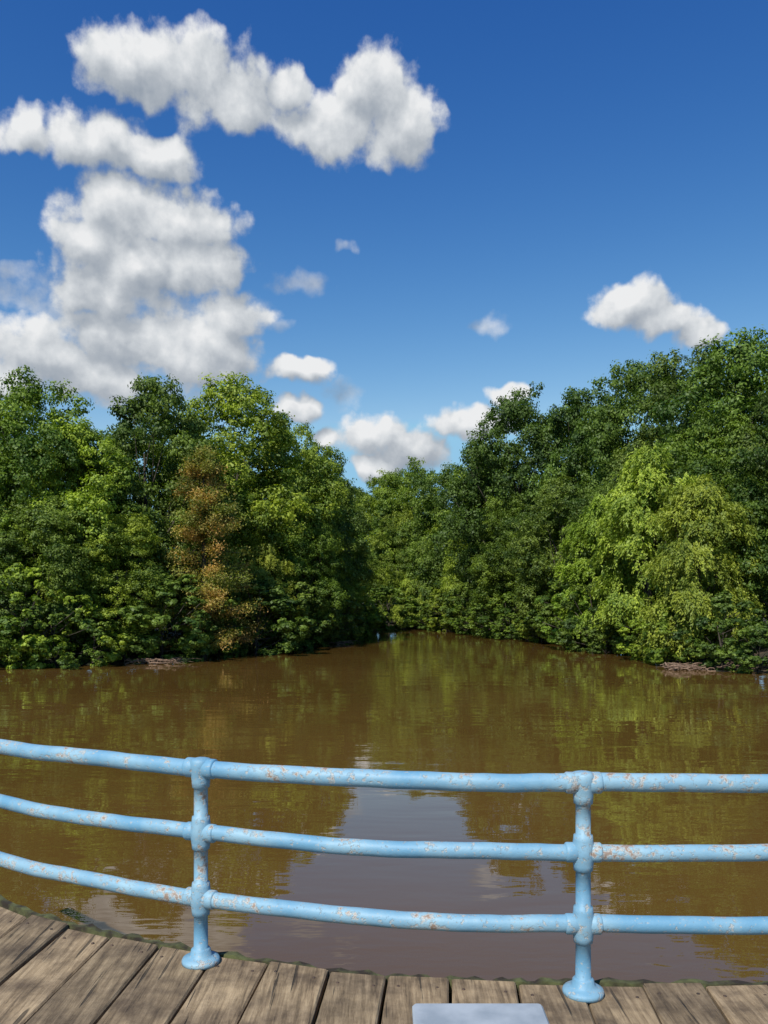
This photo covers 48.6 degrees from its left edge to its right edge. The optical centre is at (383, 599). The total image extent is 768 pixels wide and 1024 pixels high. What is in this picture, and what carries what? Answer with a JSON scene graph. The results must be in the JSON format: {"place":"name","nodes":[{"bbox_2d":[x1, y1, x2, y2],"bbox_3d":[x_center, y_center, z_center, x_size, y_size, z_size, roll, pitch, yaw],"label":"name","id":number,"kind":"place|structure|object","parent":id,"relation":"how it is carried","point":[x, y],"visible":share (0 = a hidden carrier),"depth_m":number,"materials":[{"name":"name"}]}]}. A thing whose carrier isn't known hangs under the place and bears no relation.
{"place":"outdoors","nodes":[
{"label":"outdoors","id":0,"kind":"place"},
{"bbox_2d":[0,628,767,982],"bbox_3d":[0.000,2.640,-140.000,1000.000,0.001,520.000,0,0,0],"label":"lake water","id":1,"kind":"structure","parent":0,"point":[414,700],"depth_m":11.42,"materials":[{"name":"brown liquid"}]},
{"bbox_2d":[125,657,197,664],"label":"fallen branches","id":2,"kind":"object","parent":1,"relation":"on","point":[165,661],"visible":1,"depth_m":35.16,"materials":[{"name":"brown wood"}]},
{"bbox_2d":[328,640,355,644],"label":"fallen branches","id":3,"kind":"object","parent":1,"relation":"on","point":[339,642],"visible":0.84,"depth_m":50.62,"materials":[{"name":"brown wood"}]},
{"bbox_2d":[0,895,767,1023],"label":"wooden deck","id":4,"kind":"structure","parent":1,"relation":"in","point":[54,969],"depth_m":3.73,"materials":[{"name":"brown wood"}]},
{"bbox_2d":[0,739,767,1002],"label":"pipe railing","id":5,"kind":"object","parent":4,"relation":"on","point":[583,924],"visible":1,"depth_m":3.72,"materials":[{"name":"blue metal"}]},
{"bbox_2d":[660,662,764,671],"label":"fallen branches","id":6,"kind":"object","parent":1,"relation":"on","point":[677,666],"visible":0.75,"depth_m":31.96,"materials":[{"name":"brown wood"}]},
{"bbox_2d":[0,603,767,672],"bbox_3d":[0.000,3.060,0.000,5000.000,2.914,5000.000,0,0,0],"label":"ground","id":7,"kind":"structure","parent":0,"point":[157,656],"depth_m":35.85,"materials":[{"name":"soil"}]},
{"bbox_2d":[0,494,21,608],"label":"broadleaf tree","id":8,"kind":"object","parent":7,"relation":"on","point":[4,522],"visible":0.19,"depth_m":34.87,"materials":[{"name":"green plant"}]},
{"bbox_2d":[0,610,26,667],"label":"shrub","id":9,"kind":"object","parent":7,"relation":"on","point":[5,648],"visible":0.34,"depth_m":32.71,"materials":[{"name":"green plant"}]},
{"bbox_2d":[0,409,33,528],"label":"broadleaf tree","id":10,"kind":"object","parent":7,"relation":"on","point":[12,484],"visible":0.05,"depth_m":38.31,"materials":[{"name":"green plant"}]},
{"bbox_2d":[0,562,97,668],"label":"shrub","id":11,"kind":"object","parent":7,"relation":"on","point":[25,574],"visible":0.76,"depth_m":32.70,"materials":[{"name":"green plant"}]},
{"bbox_2d":[8,426,93,596],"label":"broadleaf tree","id":12,"kind":"object","parent":7,"relation":"on","point":[38,431],"visible":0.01,"depth_m":42.10,"materials":[{"name":"green plant"}]},
{"bbox_2d":[5,602,106,668],"bbox_3d":[-12.846,1.640,33.762,4.492,3.119,3.327,0,0,34],"label":"shrub","id":13,"kind":"object","parent":7,"relation":"on","point":[81,627],"visible":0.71,"depth_m":33.22,"materials":[{"name":"green plant"}]},
{"bbox_2d":[0,365,113,632],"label":"broadleaf tree","id":14,"kind":"object","parent":7,"relation":"on","point":[20,401],"visible":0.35,"depth_m":36.49,"materials":[{"name":"green plant"}]},
{"bbox_2d":[0,494,117,651],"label":"broadleaf tree","id":15,"kind":"object","parent":7,"relation":"on","point":[34,518],"visible":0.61,"depth_m":34.08,"materials":[{"name":"green plant"}]},
{"bbox_2d":[0,414,160,648],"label":"broadleaf tree","id":16,"kind":"object","parent":7,"relation":"on","point":[103,492],"visible":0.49,"depth_m":36.07,"materials":[{"name":"green plant"}]},
{"bbox_2d":[49,605,134,665],"bbox_3d":[-12.064,1.626,34.661,3.136,2.868,4.234,0,0,-36],"label":"shrub","id":17,"kind":"object","parent":7,"relation":"on","point":[125,641],"visible":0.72,"depth_m":34.15,"materials":[{"name":"green plant"}]},
{"bbox_2d":[34,512,175,656],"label":"broadleaf tree","id":18,"kind":"object","parent":7,"relation":"on","point":[141,574],"visible":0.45,"depth_m":35.51,"materials":[{"name":"green plant"}]},
{"bbox_2d":[86,625,159,663],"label":"shrub","id":19,"kind":"object","parent":7,"relation":"on","point":[91,642],"visible":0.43,"depth_m":35.12,"materials":[{"name":"green plant"}]},
{"bbox_2d":[87,424,227,630],"bbox_3d":[-12.872,-3.504,45.369,9.147,11.508,10.480,0,0,-7],"label":"broadleaf tree","id":20,"kind":"object","parent":7,"relation":"on","point":[157,450],"visible":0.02,"depth_m":45.06,"materials":[{"name":"green plant"}]},
{"bbox_2d":[78,372,241,636],"bbox_3d":[-10.701,-4.231,41.369,7.756,13.607,7.874,0,0,10],"label":"broadleaf tree","id":21,"kind":"object","parent":7,"relation":"on","point":[156,402],"visible":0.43,"depth_m":40.27,"materials":[{"name":"green plant"}]},
{"bbox_2d":[100,569,237,662],"bbox_3d":[-9.359,0.981,37.001,4.992,4.650,6.182,0,0,30],"label":"shrub","id":22,"kind":"object","parent":7,"relation":"on","point":[192,643],"visible":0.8,"depth_m":35.73,"materials":[{"name":"green plant"}]},
{"bbox_2d":[140,600,219,657],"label":"shrub","id":23,"kind":"object","parent":7,"relation":"on","point":[210,627],"visible":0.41,"depth_m":37.62,"materials":[{"name":"green plant"}]},
{"bbox_2d":[140,443,268,657],"bbox_3d":[-8.219,-2.046,38.969,5.590,10.398,6.736,0,0,15],"label":"bald cypress tree","id":24,"kind":"object","parent":7,"relation":"on","point":[202,505],"visible":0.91,"depth_m":38.45,"materials":[{"name":"green plant"}]},
{"bbox_2d":[183,613,245,657],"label":"shrub","id":25,"kind":"object","parent":7,"relation":"on","point":[225,652],"visible":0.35,"depth_m":39.15,"materials":[{"name":"green plant"}]},
{"bbox_2d":[135,370,313,630],"bbox_3d":[-8.188,-5.139,47.170,10.596,15.601,9.837,0,0,36],"label":"broadleaf tree","id":26,"kind":"object","parent":7,"relation":"on","point":[232,400],"visible":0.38,"depth_m":45.94,"materials":[{"name":"green plant"}]},
{"bbox_2d":[215,627,252,655],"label":"shrub","id":27,"kind":"object","parent":7,"relation":"on","point":[243,652],"visible":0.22,"depth_m":40.10,"materials":[{"name":"green plant"}]},
{"bbox_2d":[216,476,278,543],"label":"broadleaf tree","id":28,"kind":"object","parent":7,"relation":"on","point":[245,500],"depth_m":54.36,"materials":[{"name":"green plant"}]},
{"bbox_2d":[225,615,279,648],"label":"shrub","id":29,"kind":"object","parent":7,"relation":"on","point":[265,619],"visible":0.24,"depth_m":42.99,"materials":[{"name":"green plant"}]},
{"bbox_2d":[222,590,295,651],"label":"shrub","id":30,"kind":"object","parent":7,"relation":"on","point":[264,598],"visible":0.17,"depth_m":42.62,"materials":[{"name":"green plant"}]},
{"bbox_2d":[210,579,318,655],"bbox_3d":[-6.660,1.207,41.869,5.527,4.551,7.462,0,0,-35],"label":"shrub","id":31,"kind":"object","parent":7,"relation":"on","point":[291,632],"visible":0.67,"depth_m":41.10,"materials":[{"name":"green plant"}]},
{"bbox_2d":[231,541,312,645],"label":"broadleaf tree","id":32,"kind":"object","parent":7,"relation":"on","point":[259,560],"visible":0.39,"depth_m":43.98,"materials":[{"name":"green plant"}]},
{"bbox_2d":[230,579,335,650],"bbox_3d":[-5.014,1.132,44.937,6.130,4.563,4.541,0,0,-37],"label":"shrub","id":33,"kind":"object","parent":7,"relation":"on","point":[305,595],"visible":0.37,"depth_m":44.80,"materials":[{"name":"green plant"}]},
{"bbox_2d":[237,420,351,623],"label":"broadleaf tree","id":34,"kind":"object","parent":7,"relation":"on","point":[317,466],"visible":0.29,"depth_m":49.05,"materials":[{"name":"green plant"}]},
{"bbox_2d":[266,509,349,639],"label":"broadleaf tree","id":35,"kind":"object","parent":7,"relation":"on","point":[328,588],"visible":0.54,"depth_m":47.15,"materials":[{"name":"green plant"}]},
{"bbox_2d":[248,466,367,553],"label":"broadleaf tree","id":36,"kind":"object","parent":7,"relation":"on","point":[362,536],"depth_m":64.13,"materials":[{"name":"green plant"}]},
{"bbox_2d":[282,596,337,646],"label":"shrub","id":37,"kind":"object","parent":7,"relation":"on","point":[319,638],"visible":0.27,"depth_m":47.51,"materials":[{"name":"green plant"}]},
{"bbox_2d":[274,439,374,626],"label":"broadleaf tree","id":38,"kind":"object","parent":7,"relation":"on","point":[361,570],"visible":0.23,"depth_m":55.58,"materials":[{"name":"green plant"}]},
{"bbox_2d":[306,595,343,645],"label":"shrub","id":39,"kind":"object","parent":7,"relation":"on","point":[330,638],"visible":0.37,"depth_m":48.74,"materials":[{"name":"green plant"}]},
{"bbox_2d":[292,529,369,632],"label":"broadleaf tree","id":40,"kind":"object","parent":7,"relation":"on","point":[356,594],"visible":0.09,"depth_m":53.80,"materials":[{"name":"green plant"}]},
{"bbox_2d":[307,599,357,644],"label":"shrub","id":41,"kind":"object","parent":7,"relation":"on","point":[341,638],"visible":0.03,"depth_m":50.54,"materials":[{"name":"green plant"}]},
{"bbox_2d":[324,587,371,642],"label":"shrub","id":42,"kind":"object","parent":7,"relation":"on","point":[357,633],"visible":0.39,"depth_m":51.68,"materials":[{"name":"green plant"}]},
{"bbox_2d":[319,477,380,603],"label":"broadleaf tree","id":43,"kind":"object","parent":7,"relation":"on","point":[359,518],"visible":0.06,"depth_m":65.07,"materials":[{"name":"green plant"}]},
{"bbox_2d":[348,486,378,590],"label":"broadleaf tree","id":44,"kind":"object","parent":7,"relation":"on","point":[360,491],"visible":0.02,"depth_m":88.15,"materials":[{"name":"green plant"}]},
{"bbox_2d":[351,596,386,637],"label":"shrub","id":45,"kind":"object","parent":7,"relation":"on","point":[373,622],"visible":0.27,"depth_m":59.09,"materials":[{"name":"green plant"}]},
{"bbox_2d":[365,599,378,616],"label":"shrub","id":46,"kind":"object","parent":7,"relation":"on","point":[376,609],"visible":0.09,"depth_m":73.09,"materials":[{"name":"green plant"}]},
{"bbox_2d":[370,604,391,629],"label":"shrub","id":47,"kind":"object","parent":7,"relation":"on","point":[384,613],"visible":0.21,"depth_m":76.01,"materials":[{"name":"green plant"}]},
{"bbox_2d":[355,470,427,618],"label":"broadleaf tree","id":48,"kind":"object","parent":7,"relation":"on","point":[366,500],"visible":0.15,"depth_m":84.53,"materials":[{"name":"green plant"}]},
{"bbox_2d":[365,510,425,623],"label":"broadleaf tree","id":49,"kind":"object","parent":7,"relation":"on","point":[405,515],"visible":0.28,"depth_m":79.59,"materials":[{"name":"green plant"}]},
{"bbox_2d":[368,585,423,629],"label":"shrub","id":50,"kind":"object","parent":7,"relation":"on","point":[382,592],"visible":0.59,"depth_m":75.96,"materials":[{"name":"green plant"}]},
{"bbox_2d":[367,456,450,599],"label":"broadleaf tree","id":51,"kind":"object","parent":7,"relation":"on","point":[410,480],"visible":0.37,"depth_m":81.15,"materials":[{"name":"green plant"}]},
{"bbox_2d":[388,570,430,628],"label":"tree","id":52,"kind":"object","parent":7,"relation":"on","point":[398,618],"visible":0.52,"depth_m":76.76,"materials":[{"name":"green plant"}]},
{"bbox_2d":[397,605,426,628],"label":"shrub","id":53,"kind":"object","parent":7,"relation":"on","point":[406,613],"visible":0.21,"depth_m":76.61,"materials":[{"name":"green plant"}]},
{"bbox_2d":[394,522,448,611],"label":"broadleaf tree","id":54,"kind":"object","parent":7,"relation":"on","point":[436,526],"visible":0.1,"depth_m":77.86,"materials":[{"name":"green plant"}]},
{"bbox_2d":[407,596,443,629],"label":"shrub","id":55,"kind":"object","parent":7,"relation":"on","point":[422,626],"visible":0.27,"depth_m":74.86,"materials":[{"name":"green plant"}]},
{"bbox_2d":[419,589,467,631],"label":"shrub","id":56,"kind":"object","parent":7,"relation":"on","point":[430,622],"visible":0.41,"depth_m":71.42,"materials":[{"name":"green plant"}]},
{"bbox_2d":[401,461,494,617],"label":"broadleaf tree","id":57,"kind":"object","parent":7,"relation":"on","point":[423,571],"visible":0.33,"depth_m":76.61,"materials":[{"name":"green plant"}]},
{"bbox_2d":[436,607,463,631],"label":"shrub","id":58,"kind":"object","parent":7,"relation":"on","point":[443,620],"visible":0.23,"depth_m":69.76,"materials":[{"name":"green plant"}]},
{"bbox_2d":[438,582,474,633],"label":"shrub","id":59,"kind":"object","parent":7,"relation":"on","point":[449,600],"visible":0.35,"depth_m":67.09,"materials":[{"name":"green plant"}]},
{"bbox_2d":[433,527,493,626],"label":"broadleaf tree","id":60,"kind":"object","parent":7,"relation":"on","point":[450,582],"visible":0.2,"depth_m":69.10,"materials":[{"name":"green plant"}]},
{"bbox_2d":[447,600,480,634],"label":"shrub","id":61,"kind":"object","parent":7,"relation":"on","point":[457,625],"visible":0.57,"depth_m":65.49,"materials":[{"name":"green plant"}]},
{"bbox_2d":[430,454,517,616],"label":"broadleaf tree","id":62,"kind":"object","parent":7,"relation":"on","point":[441,555],"depth_m":73.10,"materials":[{"name":"green plant"}]},
{"bbox_2d":[463,605,489,636],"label":"shrub","id":63,"kind":"object","parent":7,"relation":"on","point":[471,615],"visible":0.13,"depth_m":62.38,"materials":[{"name":"green plant"}]},
{"bbox_2d":[456,589,518,637],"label":"shrub","id":64,"kind":"object","parent":7,"relation":"on","point":[479,605],"visible":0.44,"depth_m":58.65,"materials":[{"name":"green plant"}]},
{"bbox_2d":[468,591,532,638],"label":"shrub","id":65,"kind":"object","parent":7,"relation":"on","point":[505,610],"visible":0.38,"depth_m":57.71,"materials":[{"name":"green plant"}]},
{"bbox_2d":[464,492,545,632],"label":"broadleaf tree","id":66,"kind":"object","parent":7,"relation":"on","point":[490,564],"visible":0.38,"depth_m":58.61,"materials":[{"name":"green plant"}]},
{"bbox_2d":[489,612,521,639],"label":"shrub","id":67,"kind":"object","parent":7,"relation":"on","point":[500,621],"visible":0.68,"depth_m":56.81,"materials":[{"name":"green plant"}]},
{"bbox_2d":[427,381,591,620],"bbox_3d":[9.798,-6.552,62.857,12.973,18.866,11.127,0,0,14],"label":"broadleaf tree","id":68,"kind":"object","parent":7,"relation":"on","point":[476,481],"visible":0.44,"depth_m":60.78,"materials":[{"name":"green plant"}]},
{"bbox_2d":[514,613,554,640],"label":"shrub","id":69,"kind":"object","parent":7,"relation":"on","point":[520,617],"visible":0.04,"depth_m":54.35,"materials":[{"name":"green plant"}]},
{"bbox_2d":[511,602,565,641],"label":"shrub","id":70,"kind":"object","parent":7,"relation":"on","point":[519,626],"visible":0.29,"depth_m":53.45,"materials":[{"name":"green plant"}]},
{"bbox_2d":[522,589,562,641],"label":"shrub","id":71,"kind":"object","parent":7,"relation":"on","point":[528,621],"visible":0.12,"depth_m":51.50,"materials":[{"name":"green plant"}]},
{"bbox_2d":[500,476,598,635],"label":"broadleaf tree","id":72,"kind":"object","parent":7,"relation":"on","point":[531,586],"visible":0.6,"depth_m":51.81,"materials":[{"name":"green plant"}]},
{"bbox_2d":[525,578,585,644],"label":"shrub","id":73,"kind":"object","parent":7,"relation":"on","point":[549,620],"visible":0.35,"depth_m":49.77,"materials":[{"name":"green plant"}]},
{"bbox_2d":[523,386,626,585],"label":"broadleaf tree","id":74,"kind":"object","parent":7,"relation":"on","point":[569,410],"visible":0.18,"depth_m":58.20,"materials":[{"name":"green plant"}]},
{"bbox_2d":[556,615,595,647],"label":"shrub","id":75,"kind":"object","parent":7,"relation":"on","point":[560,626],"visible":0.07,"depth_m":47.39,"materials":[{"name":"green plant"}]},
{"bbox_2d":[534,575,624,648],"bbox_3d":[11.162,0.902,45.884,6.093,4.675,4.513,0,0,-1],"label":"shrub","id":76,"kind":"object","parent":7,"relation":"on","point":[548,630],"visible":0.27,"depth_m":45.31,"materials":[{"name":"green plant"}]},
{"bbox_2d":[540,581,626,652],"bbox_3d":[10.505,1.179,43.828,4.933,4.372,3.984,0,0,-18],"label":"shrub","id":77,"kind":"object","parent":7,"relation":"on","point":[570,639],"visible":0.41,"depth_m":43.77,"materials":[{"name":"green plant"}]},
{"bbox_2d":[550,493,645,642],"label":"willow tree","id":78,"kind":"object","parent":7,"relation":"on","point":[589,518],"visible":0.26,"depth_m":45.11,"materials":[{"name":"green plant"}]},
{"bbox_2d":[555,480,656,615],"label":"broadleaf tree","id":79,"kind":"object","parent":7,"relation":"on","point":[603,489],"visible":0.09,"depth_m":46.88,"materials":[{"name":"green plant"}]},
{"bbox_2d":[581,614,634,654],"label":"shrub","id":80,"kind":"object","parent":7,"relation":"on","point":[597,648],"visible":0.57,"depth_m":41.37,"materials":[{"name":"green plant"}]},
{"bbox_2d":[548,357,683,557],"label":"broadleaf tree","id":81,"kind":"object","parent":7,"relation":"on","point":[601,442],"visible":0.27,"depth_m":53.26,"materials":[{"name":"green plant"}]},
{"bbox_2d":[603,606,643,655],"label":"shrub","id":82,"kind":"object","parent":7,"relation":"on","point":[620,638],"visible":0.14,"depth_m":40.35,"materials":[{"name":"green plant"}]},
{"bbox_2d":[598,423,688,607],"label":"broadleaf tree","id":83,"kind":"object","parent":7,"relation":"on","point":[647,435],"visible":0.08,"depth_m":47.96,"materials":[{"name":"green plant"}]},
{"bbox_2d":[619,629,670,660],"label":"shrub","id":84,"kind":"object","parent":7,"relation":"on","point":[635,656],"visible":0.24,"depth_m":37.50,"materials":[{"name":"green plant"}]},
{"bbox_2d":[585,439,718,646],"bbox_3d":[13.117,-2.268,39.880,6.921,10.422,7.287,0,0,-21],"label":"willow tree","id":85,"kind":"object","parent":7,"relation":"on","point":[628,515],"visible":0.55,"depth_m":39.68,"materials":[{"name":"green plant"}]},
{"bbox_2d":[614,610,716,662],"bbox_3d":[12.026,1.635,36.562,4.509,2.788,3.340,0,0,37],"label":"shrub","id":86,"kind":"object","parent":7,"relation":"on","point":[634,624],"visible":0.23,"depth_m":36.84,"materials":[{"name":"green plant"}]},
{"bbox_2d":[638,601,713,665],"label":"shrub","id":87,"kind":"object","parent":7,"relation":"on","point":[656,655],"visible":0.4,"depth_m":33.99,"materials":[{"name":"green plant"}]},
{"bbox_2d":[618,406,763,611],"bbox_3d":[15.736,-3.534,41.822,7.837,12.051,7.582,0,0,-11],"label":"broadleaf tree","id":88,"kind":"object","parent":7,"relation":"on","point":[673,448],"visible":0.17,"depth_m":40.85,"materials":[{"name":"green plant"}]},
{"bbox_2d":[628,338,764,603],"bbox_3d":[19.286,-6.401,51.250,11.873,17.640,10.362,0,0,-16],"label":"broadleaf tree","id":89,"kind":"object","parent":7,"relation":"on","point":[665,390],"visible":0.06,"depth_m":49.91,"materials":[{"name":"green plant"}]},
{"bbox_2d":[629,323,767,623],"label":"broadleaf tree","id":90,"kind":"object","parent":7,"relation":"on","point":[745,356],"visible":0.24,"depth_m":44.78,"materials":[{"name":"green plant"}]},
{"bbox_2d":[633,473,766,663],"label":"willow tree","id":91,"kind":"object","parent":7,"relation":"on","point":[709,509],"visible":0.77,"depth_m":34.04,"materials":[{"name":"green plant"}]},
{"bbox_2d":[669,590,767,670],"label":"shrub","id":92,"kind":"object","parent":7,"relation":"on","point":[722,600],"visible":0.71,"depth_m":31.97,"materials":[{"name":"green plant"}]},
{"bbox_2d":[706,405,767,640],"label":"broadleaf tree","id":93,"kind":"object","parent":7,"relation":"on","point":[740,493],"visible":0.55,"depth_m":35.74,"materials":[{"name":"green plant"}]},
{"bbox_2d":[713,626,767,672],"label":"shrub","id":94,"kind":"object","parent":7,"relation":"on","point":[754,661],"visible":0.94,"depth_m":30.44,"materials":[{"name":"green plant"}]},
{"bbox_2d":[722,388,767,615],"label":"broadleaf tree","id":95,"kind":"object","parent":7,"relation":"on","point":[745,443],"visible":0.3,"depth_m":39.58,"materials":[{"name":"green plant"}]},
{"bbox_2d":[0,0,767,540],"label":"sky","id":96,"kind":"structure","parent":0,"point":[397,218],"materials":[{"name":"blue"}]},
{"bbox_2d":[412,1003,548,1023],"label":"information sign","id":97,"kind":"object","parent":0,"point":[478,1013],"visible":1,"depth_m":2.58,"materials":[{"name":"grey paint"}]}
]}

